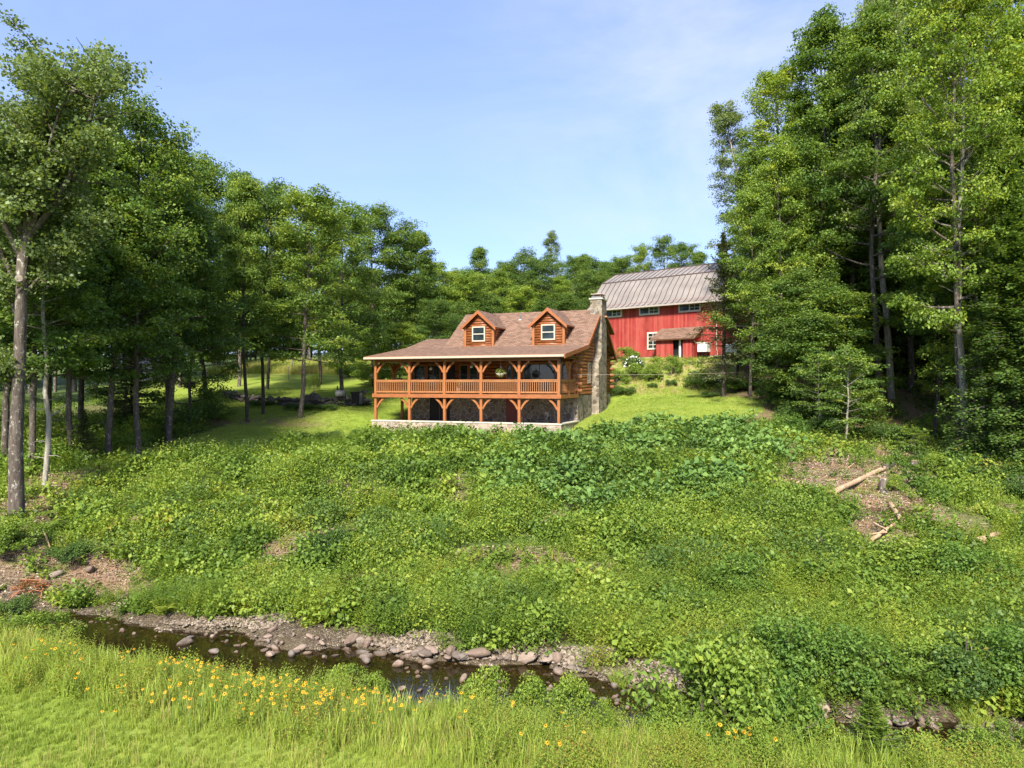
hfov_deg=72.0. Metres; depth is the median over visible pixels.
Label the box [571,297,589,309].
tree
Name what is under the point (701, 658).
shrub
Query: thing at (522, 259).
tree
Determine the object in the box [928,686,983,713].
grass tuft
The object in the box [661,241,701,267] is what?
tree
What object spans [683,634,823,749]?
shrub
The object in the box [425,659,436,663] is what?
stone
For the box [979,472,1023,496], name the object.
shrub
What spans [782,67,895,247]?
tree
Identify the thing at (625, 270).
tree
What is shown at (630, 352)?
shrub
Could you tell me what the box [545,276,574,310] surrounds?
tree
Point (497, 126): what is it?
sky
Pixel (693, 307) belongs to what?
window
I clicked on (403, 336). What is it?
tree
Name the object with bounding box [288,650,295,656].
stone
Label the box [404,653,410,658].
stone
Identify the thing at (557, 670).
stone
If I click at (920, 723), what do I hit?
stone
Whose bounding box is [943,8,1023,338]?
tree
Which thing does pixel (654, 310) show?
window
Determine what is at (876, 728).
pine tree
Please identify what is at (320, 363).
tree
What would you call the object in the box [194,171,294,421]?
tree
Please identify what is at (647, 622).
shrub
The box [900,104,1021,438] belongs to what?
tree
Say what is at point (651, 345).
window
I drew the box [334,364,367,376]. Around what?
shrub
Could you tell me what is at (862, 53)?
tree
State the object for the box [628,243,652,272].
tree
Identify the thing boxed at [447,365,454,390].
front door
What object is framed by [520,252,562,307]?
tree
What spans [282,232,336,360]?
tree
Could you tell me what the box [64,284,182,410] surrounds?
tree
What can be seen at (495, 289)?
tree
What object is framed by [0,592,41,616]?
shrub
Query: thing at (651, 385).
shrub
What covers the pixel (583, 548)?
pale scrub
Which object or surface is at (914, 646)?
shrub
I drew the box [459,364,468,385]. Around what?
window
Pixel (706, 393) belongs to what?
shrub
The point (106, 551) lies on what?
bank ferns
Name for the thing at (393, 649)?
stone
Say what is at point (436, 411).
cellar double door
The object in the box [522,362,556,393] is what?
porch screen
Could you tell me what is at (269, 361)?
tree
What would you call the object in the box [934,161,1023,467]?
hemlock tree
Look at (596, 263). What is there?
tree
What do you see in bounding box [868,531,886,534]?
fallen log
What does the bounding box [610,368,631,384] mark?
shrub
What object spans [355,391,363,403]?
wheeled bin
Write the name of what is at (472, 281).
tree
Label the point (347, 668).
shrub
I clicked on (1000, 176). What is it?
tree
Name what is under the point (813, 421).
shrub
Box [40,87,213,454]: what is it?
tree
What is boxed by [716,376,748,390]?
shrub
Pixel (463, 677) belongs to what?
stone
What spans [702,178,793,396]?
tree
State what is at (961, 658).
shrub
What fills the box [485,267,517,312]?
tree
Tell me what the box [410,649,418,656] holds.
stone
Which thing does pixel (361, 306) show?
tree
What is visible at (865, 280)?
hemlock tree
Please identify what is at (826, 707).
stone
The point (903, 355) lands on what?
hemlock tree
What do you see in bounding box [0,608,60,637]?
shrub
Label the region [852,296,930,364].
tree
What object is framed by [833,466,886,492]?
fallen log
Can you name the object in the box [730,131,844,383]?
tree
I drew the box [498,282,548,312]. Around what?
tree
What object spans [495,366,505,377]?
hanging basket
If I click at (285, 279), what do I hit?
tree
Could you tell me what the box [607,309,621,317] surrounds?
window
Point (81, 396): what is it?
tree
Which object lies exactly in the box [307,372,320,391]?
shrub
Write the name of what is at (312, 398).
dry stone wall
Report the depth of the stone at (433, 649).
17.88 m
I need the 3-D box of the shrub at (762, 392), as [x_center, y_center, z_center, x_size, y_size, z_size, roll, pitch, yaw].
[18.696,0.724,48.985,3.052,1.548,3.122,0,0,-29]
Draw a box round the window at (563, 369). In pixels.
[561,362,570,379]
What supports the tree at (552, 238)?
on the ground at (330, 635)
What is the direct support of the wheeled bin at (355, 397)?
on the ground at (330, 635)
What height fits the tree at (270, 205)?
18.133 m
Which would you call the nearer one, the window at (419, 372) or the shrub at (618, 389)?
the window at (419, 372)
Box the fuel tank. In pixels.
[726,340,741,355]
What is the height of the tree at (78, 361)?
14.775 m
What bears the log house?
on the ground at (330, 635)
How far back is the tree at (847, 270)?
54.53 m
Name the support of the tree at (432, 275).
on the ground at (330, 635)
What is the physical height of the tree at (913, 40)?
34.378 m
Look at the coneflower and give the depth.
12.94 m
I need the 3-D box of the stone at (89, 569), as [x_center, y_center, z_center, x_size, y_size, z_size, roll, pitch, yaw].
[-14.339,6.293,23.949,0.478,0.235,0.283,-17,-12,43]
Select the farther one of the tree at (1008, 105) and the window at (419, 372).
the window at (419, 372)
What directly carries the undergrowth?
on the ground at (330, 635)
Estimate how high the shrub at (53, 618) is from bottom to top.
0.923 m
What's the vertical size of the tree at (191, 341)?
19.153 m
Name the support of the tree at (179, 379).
on the ground at (330, 635)
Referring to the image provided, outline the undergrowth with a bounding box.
[0,353,1023,732]
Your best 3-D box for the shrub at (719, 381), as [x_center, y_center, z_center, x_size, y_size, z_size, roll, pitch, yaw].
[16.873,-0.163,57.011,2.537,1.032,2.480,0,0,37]
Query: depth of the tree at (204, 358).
106.18 m
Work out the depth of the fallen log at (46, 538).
24.84 m
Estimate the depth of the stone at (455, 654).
17.69 m
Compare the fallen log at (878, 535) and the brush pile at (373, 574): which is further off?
the fallen log at (878, 535)
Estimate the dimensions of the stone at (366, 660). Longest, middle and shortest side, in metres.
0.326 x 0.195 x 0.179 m
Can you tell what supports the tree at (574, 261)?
on the ground at (330, 635)
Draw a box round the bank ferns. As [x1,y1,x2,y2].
[0,434,1023,613]
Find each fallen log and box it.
[43,529,50,546]
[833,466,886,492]
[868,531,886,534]
[869,522,895,540]
[872,521,887,530]
[884,459,900,469]
[888,500,902,519]
[973,531,1000,541]
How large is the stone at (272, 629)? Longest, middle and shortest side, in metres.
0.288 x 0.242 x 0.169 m
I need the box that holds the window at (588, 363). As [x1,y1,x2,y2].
[587,362,589,383]
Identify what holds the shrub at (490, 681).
on the ground at (330, 635)
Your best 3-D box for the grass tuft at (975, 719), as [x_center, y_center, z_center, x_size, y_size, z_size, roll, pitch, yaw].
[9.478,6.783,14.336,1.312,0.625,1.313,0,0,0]
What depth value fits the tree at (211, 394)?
44.71 m
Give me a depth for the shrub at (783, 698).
12.70 m
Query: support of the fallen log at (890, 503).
on the ground at (330, 635)
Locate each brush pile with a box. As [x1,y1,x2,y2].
[6,575,53,597]
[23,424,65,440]
[328,568,412,587]
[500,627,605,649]
[866,503,934,520]
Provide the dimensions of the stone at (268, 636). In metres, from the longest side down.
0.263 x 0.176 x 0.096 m
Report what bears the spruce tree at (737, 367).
on the ground at (330, 635)
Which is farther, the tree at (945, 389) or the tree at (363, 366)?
the tree at (363, 366)
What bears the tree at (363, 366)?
on the ground at (330, 635)
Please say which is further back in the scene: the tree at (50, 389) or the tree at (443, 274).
the tree at (443, 274)
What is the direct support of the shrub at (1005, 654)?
on the ground at (330, 635)
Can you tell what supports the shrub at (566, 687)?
on the ground at (330, 635)
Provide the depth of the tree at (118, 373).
33.84 m
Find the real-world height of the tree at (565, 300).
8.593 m
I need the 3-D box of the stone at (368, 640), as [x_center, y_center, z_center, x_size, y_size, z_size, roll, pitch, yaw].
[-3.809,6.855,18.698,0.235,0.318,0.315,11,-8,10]
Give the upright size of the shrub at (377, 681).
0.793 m
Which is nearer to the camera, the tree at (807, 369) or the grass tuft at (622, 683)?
the grass tuft at (622, 683)
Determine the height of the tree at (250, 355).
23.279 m
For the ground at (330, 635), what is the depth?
24.45 m
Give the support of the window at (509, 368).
in the log house
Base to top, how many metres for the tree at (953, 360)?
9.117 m
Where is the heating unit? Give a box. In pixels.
[697,342,709,357]
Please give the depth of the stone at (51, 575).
23.35 m
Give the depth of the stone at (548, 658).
17.46 m
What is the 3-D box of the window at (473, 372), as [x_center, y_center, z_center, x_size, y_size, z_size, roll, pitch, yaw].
[-2.738,-0.650,50.310,0.780,1.580,0.080,0,0,21]
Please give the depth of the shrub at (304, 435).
40.32 m
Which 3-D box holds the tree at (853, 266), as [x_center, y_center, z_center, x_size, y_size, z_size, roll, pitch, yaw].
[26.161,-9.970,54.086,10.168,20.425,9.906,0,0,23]
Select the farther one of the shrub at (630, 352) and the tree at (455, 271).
the tree at (455, 271)
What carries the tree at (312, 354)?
on the ground at (330, 635)
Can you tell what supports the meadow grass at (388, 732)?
on the ground at (330, 635)
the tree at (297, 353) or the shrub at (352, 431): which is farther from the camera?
the tree at (297, 353)
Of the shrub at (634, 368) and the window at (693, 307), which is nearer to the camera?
the shrub at (634, 368)
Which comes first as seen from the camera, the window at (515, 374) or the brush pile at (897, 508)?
the brush pile at (897, 508)
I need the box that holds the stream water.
[0,610,1023,761]
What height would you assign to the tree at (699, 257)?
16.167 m
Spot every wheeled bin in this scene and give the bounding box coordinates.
[350,392,359,404]
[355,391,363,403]
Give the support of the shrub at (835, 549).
on the ground at (330, 635)
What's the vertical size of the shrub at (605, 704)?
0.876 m
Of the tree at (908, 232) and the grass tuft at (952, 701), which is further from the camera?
the tree at (908, 232)
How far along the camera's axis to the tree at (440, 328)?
83.19 m
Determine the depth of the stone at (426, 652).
17.75 m
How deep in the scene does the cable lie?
49.33 m
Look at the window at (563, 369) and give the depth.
47.90 m
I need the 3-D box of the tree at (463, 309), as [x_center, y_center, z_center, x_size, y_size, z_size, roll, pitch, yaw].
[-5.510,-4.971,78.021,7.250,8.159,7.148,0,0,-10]
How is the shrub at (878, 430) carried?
on the ground at (330, 635)
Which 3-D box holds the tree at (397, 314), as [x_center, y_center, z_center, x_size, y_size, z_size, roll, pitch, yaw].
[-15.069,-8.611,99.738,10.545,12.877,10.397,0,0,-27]
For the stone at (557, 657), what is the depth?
17.41 m
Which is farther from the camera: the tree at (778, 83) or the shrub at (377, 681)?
the tree at (778, 83)
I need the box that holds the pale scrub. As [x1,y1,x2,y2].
[1,424,1023,682]
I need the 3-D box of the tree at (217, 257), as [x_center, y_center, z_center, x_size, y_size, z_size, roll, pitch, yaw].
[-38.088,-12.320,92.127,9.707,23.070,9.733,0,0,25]
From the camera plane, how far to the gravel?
18.39 m
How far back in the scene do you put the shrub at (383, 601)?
19.65 m
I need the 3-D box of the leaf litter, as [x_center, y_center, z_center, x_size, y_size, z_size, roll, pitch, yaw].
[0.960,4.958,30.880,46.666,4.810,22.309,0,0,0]
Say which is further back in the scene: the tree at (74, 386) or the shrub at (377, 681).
the tree at (74, 386)
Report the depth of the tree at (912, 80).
59.67 m
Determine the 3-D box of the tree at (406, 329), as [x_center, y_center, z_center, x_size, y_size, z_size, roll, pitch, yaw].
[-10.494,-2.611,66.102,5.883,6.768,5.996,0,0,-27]
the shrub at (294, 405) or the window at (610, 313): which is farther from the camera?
the window at (610, 313)
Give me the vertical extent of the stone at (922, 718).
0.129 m
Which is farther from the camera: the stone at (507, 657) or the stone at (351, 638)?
the stone at (351, 638)
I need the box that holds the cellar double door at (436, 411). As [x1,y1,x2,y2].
[430,398,449,420]
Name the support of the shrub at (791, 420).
on the ground at (330, 635)
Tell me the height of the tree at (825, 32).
29.183 m
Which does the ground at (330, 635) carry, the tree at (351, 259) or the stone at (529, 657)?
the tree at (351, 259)
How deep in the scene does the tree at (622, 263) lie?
105.30 m
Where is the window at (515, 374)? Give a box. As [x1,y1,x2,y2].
[513,363,517,385]
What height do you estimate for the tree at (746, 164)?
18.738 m
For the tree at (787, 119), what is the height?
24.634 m
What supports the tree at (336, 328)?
on the ground at (330, 635)
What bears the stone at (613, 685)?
on the gravel
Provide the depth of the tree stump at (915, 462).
33.89 m
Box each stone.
[48,570,63,577]
[85,566,94,572]
[176,637,193,645]
[208,648,219,653]
[263,634,272,637]
[265,651,274,656]
[267,626,277,632]
[271,644,278,650]
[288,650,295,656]
[292,643,306,651]
[306,633,314,638]
[344,633,359,645]
[356,636,364,645]
[356,649,369,654]
[359,653,374,658]
[362,656,370,663]
[364,636,373,647]
[373,651,387,655]
[390,647,396,652]
[392,660,403,666]
[398,685,405,690]
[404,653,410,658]
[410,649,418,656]
[416,649,431,657]
[422,665,431,668]
[425,645,437,653]
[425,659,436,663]
[445,645,455,658]
[451,650,459,660]
[458,653,468,659]
[459,673,466,682]
[464,647,490,658]
[504,654,511,661]
[518,651,536,664]
[540,652,553,662]
[552,652,562,663]
[553,666,563,675]
[567,664,575,670]
[573,665,581,672]
[610,681,617,687]
[615,671,631,680]
[817,702,829,713]
[892,718,906,725]
[915,713,924,721]
[916,720,925,727]
[925,716,934,724]
[930,724,939,730]
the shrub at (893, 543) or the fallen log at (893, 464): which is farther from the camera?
the fallen log at (893, 464)
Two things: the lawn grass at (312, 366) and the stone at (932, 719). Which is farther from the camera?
the lawn grass at (312, 366)
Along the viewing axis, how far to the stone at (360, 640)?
18.70 m
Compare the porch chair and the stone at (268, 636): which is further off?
the porch chair
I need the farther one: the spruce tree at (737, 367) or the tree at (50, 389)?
the spruce tree at (737, 367)
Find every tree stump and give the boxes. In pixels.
[879,478,888,493]
[911,460,918,471]
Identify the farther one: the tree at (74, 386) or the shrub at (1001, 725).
the tree at (74, 386)
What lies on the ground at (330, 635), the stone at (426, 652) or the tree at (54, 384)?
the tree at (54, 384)
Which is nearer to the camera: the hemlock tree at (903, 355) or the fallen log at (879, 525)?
the fallen log at (879, 525)
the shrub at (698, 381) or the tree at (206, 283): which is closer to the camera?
the tree at (206, 283)
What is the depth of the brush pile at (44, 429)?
39.64 m
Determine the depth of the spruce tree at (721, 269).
52.33 m
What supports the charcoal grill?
on the ground at (330, 635)
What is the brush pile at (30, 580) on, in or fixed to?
on the ground at (330, 635)
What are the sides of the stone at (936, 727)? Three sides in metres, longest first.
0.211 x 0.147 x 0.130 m
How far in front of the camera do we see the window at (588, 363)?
50.17 m
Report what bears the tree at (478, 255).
on the ground at (330, 635)
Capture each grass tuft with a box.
[597,663,635,686]
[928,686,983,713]
[938,692,1008,730]
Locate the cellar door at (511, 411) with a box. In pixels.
[506,398,517,422]
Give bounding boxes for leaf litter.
[0,431,1020,616]
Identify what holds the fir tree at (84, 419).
on the ground at (330, 635)
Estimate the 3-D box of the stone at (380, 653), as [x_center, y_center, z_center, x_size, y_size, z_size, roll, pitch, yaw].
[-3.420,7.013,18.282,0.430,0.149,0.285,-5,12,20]
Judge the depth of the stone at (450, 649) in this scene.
17.76 m
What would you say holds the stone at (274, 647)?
on the ground at (330, 635)
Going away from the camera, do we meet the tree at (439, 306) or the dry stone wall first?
the dry stone wall
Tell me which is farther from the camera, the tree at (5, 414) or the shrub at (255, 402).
the shrub at (255, 402)
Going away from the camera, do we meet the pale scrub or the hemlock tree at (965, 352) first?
the pale scrub
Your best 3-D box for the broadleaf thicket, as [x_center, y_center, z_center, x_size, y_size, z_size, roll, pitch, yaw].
[2.026,4.139,31.913,44.272,5.579,22.186,0,0,0]
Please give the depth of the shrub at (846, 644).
15.28 m
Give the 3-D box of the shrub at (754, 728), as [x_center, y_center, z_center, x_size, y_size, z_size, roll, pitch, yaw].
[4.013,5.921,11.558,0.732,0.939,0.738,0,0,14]
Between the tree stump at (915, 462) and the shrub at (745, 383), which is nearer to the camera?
the tree stump at (915, 462)
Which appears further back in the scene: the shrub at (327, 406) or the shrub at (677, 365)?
the shrub at (677, 365)
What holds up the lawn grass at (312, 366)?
on the ground at (330, 635)
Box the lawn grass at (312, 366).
[131,355,766,453]
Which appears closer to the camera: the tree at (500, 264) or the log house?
the log house
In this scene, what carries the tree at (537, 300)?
on the ground at (330, 635)
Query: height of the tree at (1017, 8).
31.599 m
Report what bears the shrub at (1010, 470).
on the ground at (330, 635)
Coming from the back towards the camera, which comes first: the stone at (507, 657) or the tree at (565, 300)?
the tree at (565, 300)
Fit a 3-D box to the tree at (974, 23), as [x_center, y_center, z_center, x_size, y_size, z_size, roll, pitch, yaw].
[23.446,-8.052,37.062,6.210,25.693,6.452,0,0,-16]
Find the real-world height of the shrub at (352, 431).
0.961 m
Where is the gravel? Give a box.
[154,612,703,691]
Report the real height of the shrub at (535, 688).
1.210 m
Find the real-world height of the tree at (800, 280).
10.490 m
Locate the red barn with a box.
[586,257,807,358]
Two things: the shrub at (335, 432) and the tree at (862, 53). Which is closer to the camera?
the shrub at (335, 432)
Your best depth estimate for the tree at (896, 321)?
49.80 m
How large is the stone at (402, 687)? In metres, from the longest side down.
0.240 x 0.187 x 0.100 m
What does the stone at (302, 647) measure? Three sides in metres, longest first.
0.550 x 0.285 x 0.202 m
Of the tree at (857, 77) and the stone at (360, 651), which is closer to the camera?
the stone at (360, 651)
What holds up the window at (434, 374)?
in the log house
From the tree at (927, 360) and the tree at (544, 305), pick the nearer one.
the tree at (927, 360)
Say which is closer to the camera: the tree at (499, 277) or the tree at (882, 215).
the tree at (882, 215)
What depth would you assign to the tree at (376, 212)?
73.02 m
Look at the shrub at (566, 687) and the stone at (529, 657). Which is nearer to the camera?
the shrub at (566, 687)
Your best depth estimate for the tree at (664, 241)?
103.59 m
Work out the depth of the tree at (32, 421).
31.06 m
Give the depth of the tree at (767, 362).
54.92 m
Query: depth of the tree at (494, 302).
82.78 m
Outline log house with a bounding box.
[363,293,616,433]
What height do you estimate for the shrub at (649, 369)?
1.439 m
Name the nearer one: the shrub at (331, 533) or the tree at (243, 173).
the shrub at (331, 533)
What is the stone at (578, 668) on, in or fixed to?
on the ground at (330, 635)
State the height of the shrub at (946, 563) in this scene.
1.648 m
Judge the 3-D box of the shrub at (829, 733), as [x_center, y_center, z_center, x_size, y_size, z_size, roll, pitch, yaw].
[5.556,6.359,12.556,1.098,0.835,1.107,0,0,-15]
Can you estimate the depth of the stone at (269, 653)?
18.09 m
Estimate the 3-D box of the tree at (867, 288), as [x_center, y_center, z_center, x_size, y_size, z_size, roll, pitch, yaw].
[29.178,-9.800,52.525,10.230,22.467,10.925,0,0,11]
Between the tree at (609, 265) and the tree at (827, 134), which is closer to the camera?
the tree at (827, 134)
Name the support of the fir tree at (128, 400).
on the ground at (330, 635)
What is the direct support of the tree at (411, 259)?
on the ground at (330, 635)
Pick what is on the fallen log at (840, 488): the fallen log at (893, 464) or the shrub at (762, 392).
the fallen log at (893, 464)
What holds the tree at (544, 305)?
on the ground at (330, 635)
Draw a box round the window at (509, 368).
[506,363,512,385]
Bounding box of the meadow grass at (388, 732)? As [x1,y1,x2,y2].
[0,430,1023,767]
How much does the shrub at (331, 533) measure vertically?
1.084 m
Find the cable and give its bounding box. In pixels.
[643,372,743,374]
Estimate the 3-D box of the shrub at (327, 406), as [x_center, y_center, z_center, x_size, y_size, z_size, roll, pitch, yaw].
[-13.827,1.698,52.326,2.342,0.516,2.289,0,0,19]
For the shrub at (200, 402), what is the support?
on the ground at (330, 635)
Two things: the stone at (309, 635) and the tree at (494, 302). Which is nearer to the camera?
the stone at (309, 635)
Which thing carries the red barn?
on the ground at (330, 635)
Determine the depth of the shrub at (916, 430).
37.83 m
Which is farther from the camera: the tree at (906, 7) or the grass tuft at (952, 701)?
the tree at (906, 7)
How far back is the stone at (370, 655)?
18.02 m
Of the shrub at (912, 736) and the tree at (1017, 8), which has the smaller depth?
the shrub at (912, 736)
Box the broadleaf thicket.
[18,407,1019,603]
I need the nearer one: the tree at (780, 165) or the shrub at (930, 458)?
the shrub at (930, 458)
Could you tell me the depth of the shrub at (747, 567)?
21.01 m
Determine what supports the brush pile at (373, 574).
on the ground at (330, 635)
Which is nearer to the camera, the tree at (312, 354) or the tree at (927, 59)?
the tree at (927, 59)
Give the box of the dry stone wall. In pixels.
[222,390,371,405]
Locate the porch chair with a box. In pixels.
[393,378,402,393]
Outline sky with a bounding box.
[0,0,1023,354]
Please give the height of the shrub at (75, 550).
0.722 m
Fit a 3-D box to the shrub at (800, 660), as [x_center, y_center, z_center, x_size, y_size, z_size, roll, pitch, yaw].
[6.147,5.972,16.058,2.386,1.593,2.275,0,0,34]
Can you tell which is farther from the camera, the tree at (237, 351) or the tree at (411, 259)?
the tree at (237, 351)
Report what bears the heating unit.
on the ground at (330, 635)
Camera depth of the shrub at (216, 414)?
48.68 m
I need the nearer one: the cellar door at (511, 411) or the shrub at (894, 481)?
the shrub at (894, 481)
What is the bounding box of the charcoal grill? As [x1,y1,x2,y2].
[335,386,345,406]
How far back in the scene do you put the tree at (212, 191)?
55.36 m
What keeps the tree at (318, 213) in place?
on the ground at (330, 635)
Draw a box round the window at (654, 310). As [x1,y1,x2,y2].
[639,306,659,315]
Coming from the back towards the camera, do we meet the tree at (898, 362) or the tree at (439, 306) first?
the tree at (439, 306)
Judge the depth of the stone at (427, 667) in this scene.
17.31 m
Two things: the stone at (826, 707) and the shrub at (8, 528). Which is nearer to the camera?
the stone at (826, 707)
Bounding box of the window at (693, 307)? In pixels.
[678,303,700,312]
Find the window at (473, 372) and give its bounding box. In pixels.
[469,364,478,385]
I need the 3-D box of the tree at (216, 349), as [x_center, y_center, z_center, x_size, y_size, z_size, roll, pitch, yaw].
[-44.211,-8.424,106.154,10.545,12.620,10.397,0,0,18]
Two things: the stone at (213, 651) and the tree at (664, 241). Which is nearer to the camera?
the stone at (213, 651)
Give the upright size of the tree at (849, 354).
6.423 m
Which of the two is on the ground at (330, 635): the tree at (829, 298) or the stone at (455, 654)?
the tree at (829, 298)
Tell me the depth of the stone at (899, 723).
14.25 m
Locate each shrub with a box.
[0,516,50,554]
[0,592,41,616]
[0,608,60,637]
[2,607,87,638]
[42,539,95,563]
[179,399,210,408]
[184,404,241,418]
[244,399,274,405]
[281,403,316,409]
[289,432,313,439]
[305,525,350,554]
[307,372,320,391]
[307,403,338,409]
[316,429,344,442]
[322,662,367,691]
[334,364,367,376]
[346,427,364,438]
[353,670,393,704]
[370,593,399,612]
[457,664,513,711]
[506,670,559,721]
[542,669,603,728]
[594,696,616,732]
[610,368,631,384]
[611,386,636,394]
[615,346,641,362]
[617,627,790,759]
[619,601,683,634]
[622,356,644,366]
[623,362,646,379]
[628,687,700,739]
[637,364,662,379]
[647,382,657,387]
[661,355,682,373]
[665,379,677,385]
[683,370,715,388]
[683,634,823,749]
[696,551,782,593]
[697,391,720,396]
[704,377,728,386]
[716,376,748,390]
[732,611,839,683]
[733,716,778,766]
[740,377,776,388]
[745,668,833,746]
[753,384,797,400]
[767,412,813,432]
[771,401,828,418]
[772,532,853,555]
[793,716,851,757]
[803,414,844,432]
[808,622,910,695]
[849,420,910,442]
[855,533,978,593]
[884,474,908,491]
[884,631,982,695]
[886,727,957,767]
[908,630,1023,701]
[915,452,957,473]
[918,539,1021,594]
[941,720,1012,766]
[959,622,1023,689]
[965,460,1023,476]
[973,716,1023,759]
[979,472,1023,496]
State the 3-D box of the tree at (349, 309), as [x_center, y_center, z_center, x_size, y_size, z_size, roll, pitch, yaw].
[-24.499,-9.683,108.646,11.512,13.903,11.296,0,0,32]
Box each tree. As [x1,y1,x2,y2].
[0,3,161,518]
[0,119,127,473]
[0,125,115,455]
[0,138,150,446]
[0,176,122,489]
[9,167,127,440]
[29,155,146,421]
[34,132,214,453]
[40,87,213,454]
[53,348,56,391]
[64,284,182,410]
[66,410,104,459]
[72,370,76,391]
[95,124,233,433]
[101,353,158,423]
[114,142,266,442]
[139,213,251,427]
[143,145,260,401]
[149,207,224,387]
[184,336,222,363]
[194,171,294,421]
[194,206,234,365]
[195,313,235,365]
[213,170,276,386]
[214,177,318,413]
[214,329,258,359]
[225,317,285,361]
[230,224,282,360]
[233,178,316,388]
[246,183,365,417]
[256,248,302,360]
[259,308,322,359]
[279,200,396,401]
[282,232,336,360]
[287,308,336,360]
[288,196,362,383]
[314,278,361,357]
[328,288,388,356]
[331,279,368,351]
[335,198,410,378]
[346,327,390,385]
[358,217,435,375]
[371,321,427,386]
[376,282,420,363]
[385,227,449,342]
[392,306,421,348]
[410,295,461,343]
[411,259,457,340]
[419,287,467,338]
[432,302,480,338]
[439,266,469,312]
[445,266,498,338]
[461,245,497,308]
[467,290,510,313]
[479,281,518,309]
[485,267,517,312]
[492,260,524,312]
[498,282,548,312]
[503,246,550,311]
[518,286,553,311]
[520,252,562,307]
[529,298,567,311]
[535,230,564,303]
[541,293,587,311]
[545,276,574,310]
[553,254,593,310]
[564,255,618,289]
[567,252,595,307]
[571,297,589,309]
[573,267,612,309]
[594,260,617,289]
[595,260,639,273]
[609,254,633,274]
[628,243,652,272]
[645,234,684,270]
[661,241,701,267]
[683,232,765,396]
[690,250,708,264]
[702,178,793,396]
[705,99,782,357]
[713,144,789,370]
[717,296,750,374]
[721,59,835,367]
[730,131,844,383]
[734,288,867,370]
[736,265,874,415]
[752,2,895,349]
[759,281,906,414]
[765,103,833,276]
[770,250,880,353]
[778,346,852,418]
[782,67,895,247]
[785,119,925,341]
[799,0,934,397]
[806,343,893,438]
[814,0,932,398]
[816,23,903,239]
[831,208,896,355]
[833,100,950,392]
[838,690,907,760]
[841,249,952,378]
[849,0,928,275]
[852,109,977,401]
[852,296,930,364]
[874,0,1023,451]
[877,155,982,438]
[880,33,959,364]
[882,275,950,372]
[887,0,1022,379]
[888,0,1016,451]
[892,293,969,371]
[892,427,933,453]
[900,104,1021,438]
[910,207,1022,435]
[925,0,1023,406]
[931,331,989,378]
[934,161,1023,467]
[940,300,1023,411]
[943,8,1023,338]
[943,59,1023,340]
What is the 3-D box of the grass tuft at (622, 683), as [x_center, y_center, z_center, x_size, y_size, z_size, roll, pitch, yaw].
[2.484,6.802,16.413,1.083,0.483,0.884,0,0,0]
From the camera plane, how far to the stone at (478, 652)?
17.60 m
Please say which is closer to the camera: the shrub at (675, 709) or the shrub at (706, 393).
the shrub at (675, 709)
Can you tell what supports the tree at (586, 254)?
on the ground at (330, 635)
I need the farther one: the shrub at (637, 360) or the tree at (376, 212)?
the tree at (376, 212)
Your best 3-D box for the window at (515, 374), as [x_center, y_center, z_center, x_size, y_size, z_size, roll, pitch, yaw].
[0.253,-0.650,49.168,0.580,1.580,0.080,0,0,21]
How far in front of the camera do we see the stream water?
17.59 m
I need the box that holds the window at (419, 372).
[413,364,425,385]
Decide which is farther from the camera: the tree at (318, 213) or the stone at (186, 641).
the tree at (318, 213)
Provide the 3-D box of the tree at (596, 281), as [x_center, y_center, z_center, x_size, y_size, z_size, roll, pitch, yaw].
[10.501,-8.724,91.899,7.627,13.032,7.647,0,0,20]
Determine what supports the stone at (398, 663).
in the stream water
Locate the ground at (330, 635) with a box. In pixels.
[0,355,1023,767]
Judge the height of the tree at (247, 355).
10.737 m
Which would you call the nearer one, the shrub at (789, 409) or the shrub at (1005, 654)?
the shrub at (1005, 654)
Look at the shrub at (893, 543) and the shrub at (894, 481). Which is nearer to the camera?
the shrub at (893, 543)
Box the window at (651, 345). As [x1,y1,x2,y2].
[647,332,656,349]
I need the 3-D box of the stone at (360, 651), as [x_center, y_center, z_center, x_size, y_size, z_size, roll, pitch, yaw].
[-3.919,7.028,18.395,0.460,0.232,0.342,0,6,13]
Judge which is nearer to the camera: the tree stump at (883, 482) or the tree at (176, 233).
the tree stump at (883, 482)
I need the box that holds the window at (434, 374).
[426,364,440,385]
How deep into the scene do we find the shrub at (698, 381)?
57.42 m
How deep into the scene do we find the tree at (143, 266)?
34.59 m
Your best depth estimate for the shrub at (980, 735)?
12.08 m
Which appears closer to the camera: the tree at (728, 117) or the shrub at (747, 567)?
the shrub at (747, 567)
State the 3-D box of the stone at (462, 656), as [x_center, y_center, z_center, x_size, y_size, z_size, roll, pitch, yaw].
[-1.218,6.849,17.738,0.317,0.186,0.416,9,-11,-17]
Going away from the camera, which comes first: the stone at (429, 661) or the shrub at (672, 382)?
the stone at (429, 661)
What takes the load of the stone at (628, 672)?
on the gravel
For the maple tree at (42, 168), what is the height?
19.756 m
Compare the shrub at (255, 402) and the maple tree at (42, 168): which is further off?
the shrub at (255, 402)
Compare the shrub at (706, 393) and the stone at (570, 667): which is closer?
the stone at (570, 667)

